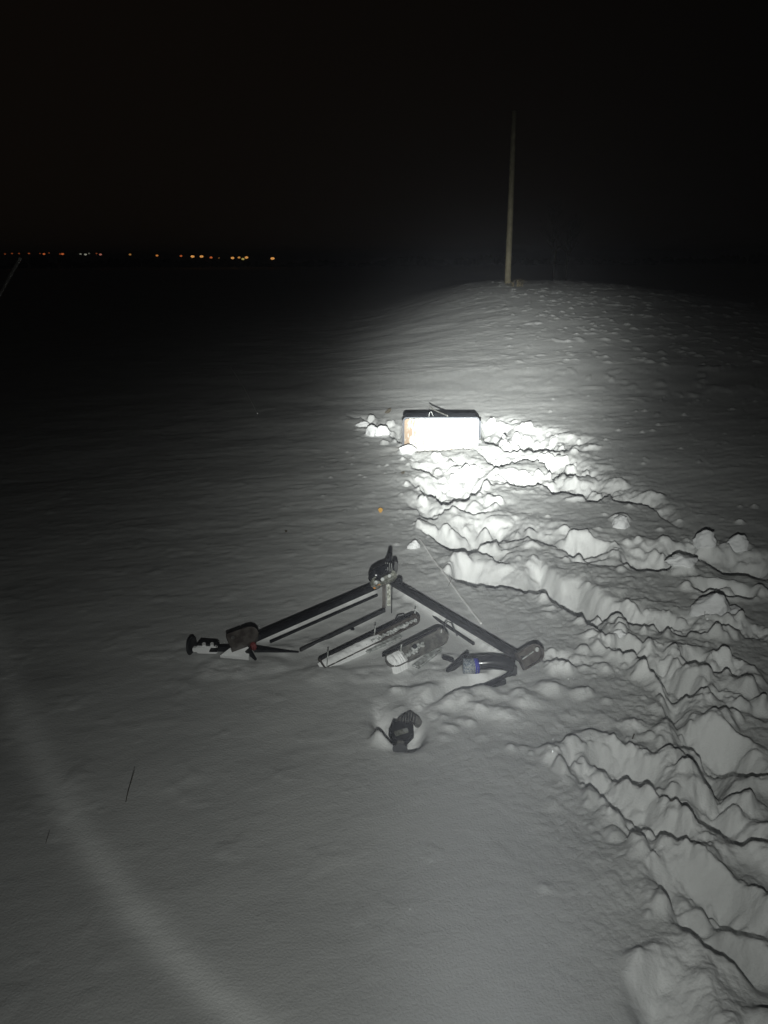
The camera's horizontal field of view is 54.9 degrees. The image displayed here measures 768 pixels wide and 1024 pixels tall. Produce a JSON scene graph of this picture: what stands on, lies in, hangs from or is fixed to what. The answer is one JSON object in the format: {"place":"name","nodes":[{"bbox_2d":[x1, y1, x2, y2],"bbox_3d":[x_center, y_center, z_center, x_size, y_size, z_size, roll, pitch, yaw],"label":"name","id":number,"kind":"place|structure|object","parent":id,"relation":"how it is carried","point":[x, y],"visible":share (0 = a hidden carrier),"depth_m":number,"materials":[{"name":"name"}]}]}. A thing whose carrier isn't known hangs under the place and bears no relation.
{"place":"outdoors","nodes":[
{"label":"outdoors","id":0,"kind":"place"},
{"bbox_2d":[0,258,21,296],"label":"frosted wire","id":1,"kind":"object","parent":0,"point":[15,266],"visible":1,"depth_m":6.09,"materials":[{"name":"grey"}]},
{"bbox_2d":[231,368,257,413],"bbox_3d":[-1.822,-1.618,9.528,0.031,0.015,3.628,-5,20,-14],"label":"frosted wire","id":2,"kind":"object","parent":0,"point":[246,392],"visible":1,"depth_m":8.90,"materials":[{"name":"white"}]},
{"bbox_2d":[0,256,767,1023],"bbox_3d":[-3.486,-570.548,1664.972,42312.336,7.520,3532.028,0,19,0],"label":"snow ground","id":3,"kind":"structure","parent":0,"point":[290,838],"depth_m":3.19,"materials":[{"name":"white snow"}]},
{"bbox_2d":[355,421,370,426],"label":"snow clod","id":4,"kind":"object","parent":3,"relation":"on","point":[363,424],"visible":0.77,"depth_m":7.41,"materials":[{"name":"white snow"}]},
{"bbox_2d":[186,552,543,751],"bbox_3d":[-0.084,0.576,3.058,1.118,0.295,1.118,-14,24,-35],"label":"metal frame","id":5,"kind":"object","parent":3,"relation":"on","point":[429,644],"visible":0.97,"depth_m":3.12,"materials":[{"name":"black paint"}]},
{"bbox_2d":[365,425,377,435],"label":"snow clod","id":6,"kind":"object","parent":3,"relation":"on","point":[371,430],"visible":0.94,"depth_m":6.99,"materials":[{"name":"white snow"}]},
{"bbox_2d":[376,425,390,435],"bbox_3d":[-0.009,-0.762,7.048,0.155,0.137,0.100,0,19,0],"label":"snow clod","id":7,"kind":"object","parent":3,"relation":"on","point":[382,430],"visible":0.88,"depth_m":7.01,"materials":[{"name":"white snow"}]},
{"bbox_2d":[0,253,767,268],"bbox_3d":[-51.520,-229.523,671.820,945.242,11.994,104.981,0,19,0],"label":"tree line","id":8,"kind":"object","parent":3,"relation":"on","point":[36,261],"visible":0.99,"depth_m":645.73,"materials":[{"name":"grey plant"}]},
{"bbox_2d":[32,528,741,998],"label":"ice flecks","id":9,"kind":"object","parent":3,"relation":"on","point":[590,720],"visible":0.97,"depth_m":2.25,"materials":[{"name":"white"}]},
{"bbox_2d":[399,444,416,452],"bbox_3d":[0.205,-0.542,6.370,0.160,0.081,0.107,0,19,0],"label":"snow clod","id":10,"kind":"object","parent":3,"relation":"on","point":[407,448],"visible":0.99,"depth_m":6.34,"materials":[{"name":"white snow"}]},
{"bbox_2d":[407,540,420,548],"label":"snow clod","id":11,"kind":"object","parent":3,"relation":"on","point":[414,544],"visible":1,"depth_m":4.27,"materials":[{"name":"white snow"}]},
{"bbox_2d":[402,413,480,451],"bbox_3d":[0.512,-0.696,6.739,0.702,0.386,0.342,0,19,0],"label":"white box","id":12,"kind":"object","parent":3,"relation":"on","point":[423,432],"visible":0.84,"depth_m":6.59,"materials":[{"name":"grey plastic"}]},
{"bbox_2d":[419,539,481,623],"bbox_3d":[0.326,0.334,3.904,0.020,0.024,1.096,-4,19,-11],"label":"frosted wire","id":13,"kind":"object","parent":3,"relation":"on","point":[463,600],"visible":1,"depth_m":3.77,"materials":[{"name":"white metal"}]},
{"bbox_2d":[504,110,516,283],"bbox_3d":[3.277,-7.883,19.078,0.176,4.401,0.168,0,19,0],"label":"utility pole","id":14,"kind":"object","parent":3,"relation":"on","point":[508,259],"visible":0.91,"depth_m":18.99,"materials":[{"name":"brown wood"}]},
{"bbox_2d":[536,197,582,279],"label":"bare tree","id":15,"kind":"object","parent":3,"relation":"on","point":[555,231],"visible":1,"depth_m":42.98,"materials":[{"name":"grey plant"}]},
{"bbox_2d":[551,213,584,280],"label":"bare tree","id":16,"kind":"object","parent":3,"relation":"on","point":[571,248],"visible":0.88,"depth_m":51.62,"materials":[{"name":"grey plant"}]},
{"bbox_2d":[613,629,626,637],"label":"snow clod","id":17,"kind":"object","parent":3,"relation":"on","point":[620,633],"visible":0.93,"depth_m":3.24,"materials":[{"name":"white snow"}]},
{"bbox_2d":[612,515,629,528],"bbox_3d":[1.481,0.086,4.617,0.129,0.129,0.108,0,19,0],"label":"snow clod","id":18,"kind":"object","parent":3,"relation":"on","point":[620,522],"visible":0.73,"depth_m":4.58,"materials":[{"name":"white snow"}]},
{"bbox_2d":[664,553,697,567],"bbox_3d":[1.594,0.263,3.969,0.148,0.079,0.118,18,26,42],"label":"snow clod","id":19,"kind":"object","parent":3,"relation":"on","point":[688,561],"visible":0.94,"depth_m":3.94,"materials":[{"name":"white snow"}]},
{"bbox_2d":[693,530,716,548],"bbox_3d":[1.857,0.163,4.283,0.135,0.134,0.132,0,19,0],"label":"snow clod","id":20,"kind":"object","parent":3,"relation":"on","point":[703,538],"visible":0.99,"depth_m":4.24,"materials":[{"name":"white snow"}]},
{"bbox_2d":[689,593,730,616],"bbox_3d":[1.551,0.458,3.494,0.181,0.178,0.159,12,23,32],"label":"snow clod","id":21,"kind":"object","parent":3,"relation":"on","point":[715,603],"visible":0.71,"depth_m":3.45,"materials":[{"name":"white snow"}]},
{"bbox_2d":[729,605,745,614],"bbox_3d":[1.637,0.476,3.495,0.124,0.064,0.115,-15,24,-37],"label":"snow clod","id":22,"kind":"object","parent":3,"relation":"on","point":[735,609],"visible":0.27,"depth_m":3.47,"materials":[{"name":"white snow"}]},
{"bbox_2d":[726,534,748,551],"bbox_3d":[2.041,0.181,4.286,0.124,0.118,0.109,2,19,8],"label":"snow clod","id":23,"kind":"object","parent":3,"relation":"on","point":[738,543],"visible":0.9,"depth_m":4.25,"materials":[{"name":"white snow"}]},
{"bbox_2d":[0,0,767,260],"label":"sky","id":24,"kind":"structure","parent":0,"point":[142,129],"materials":[{"name":"black"}]}
]}

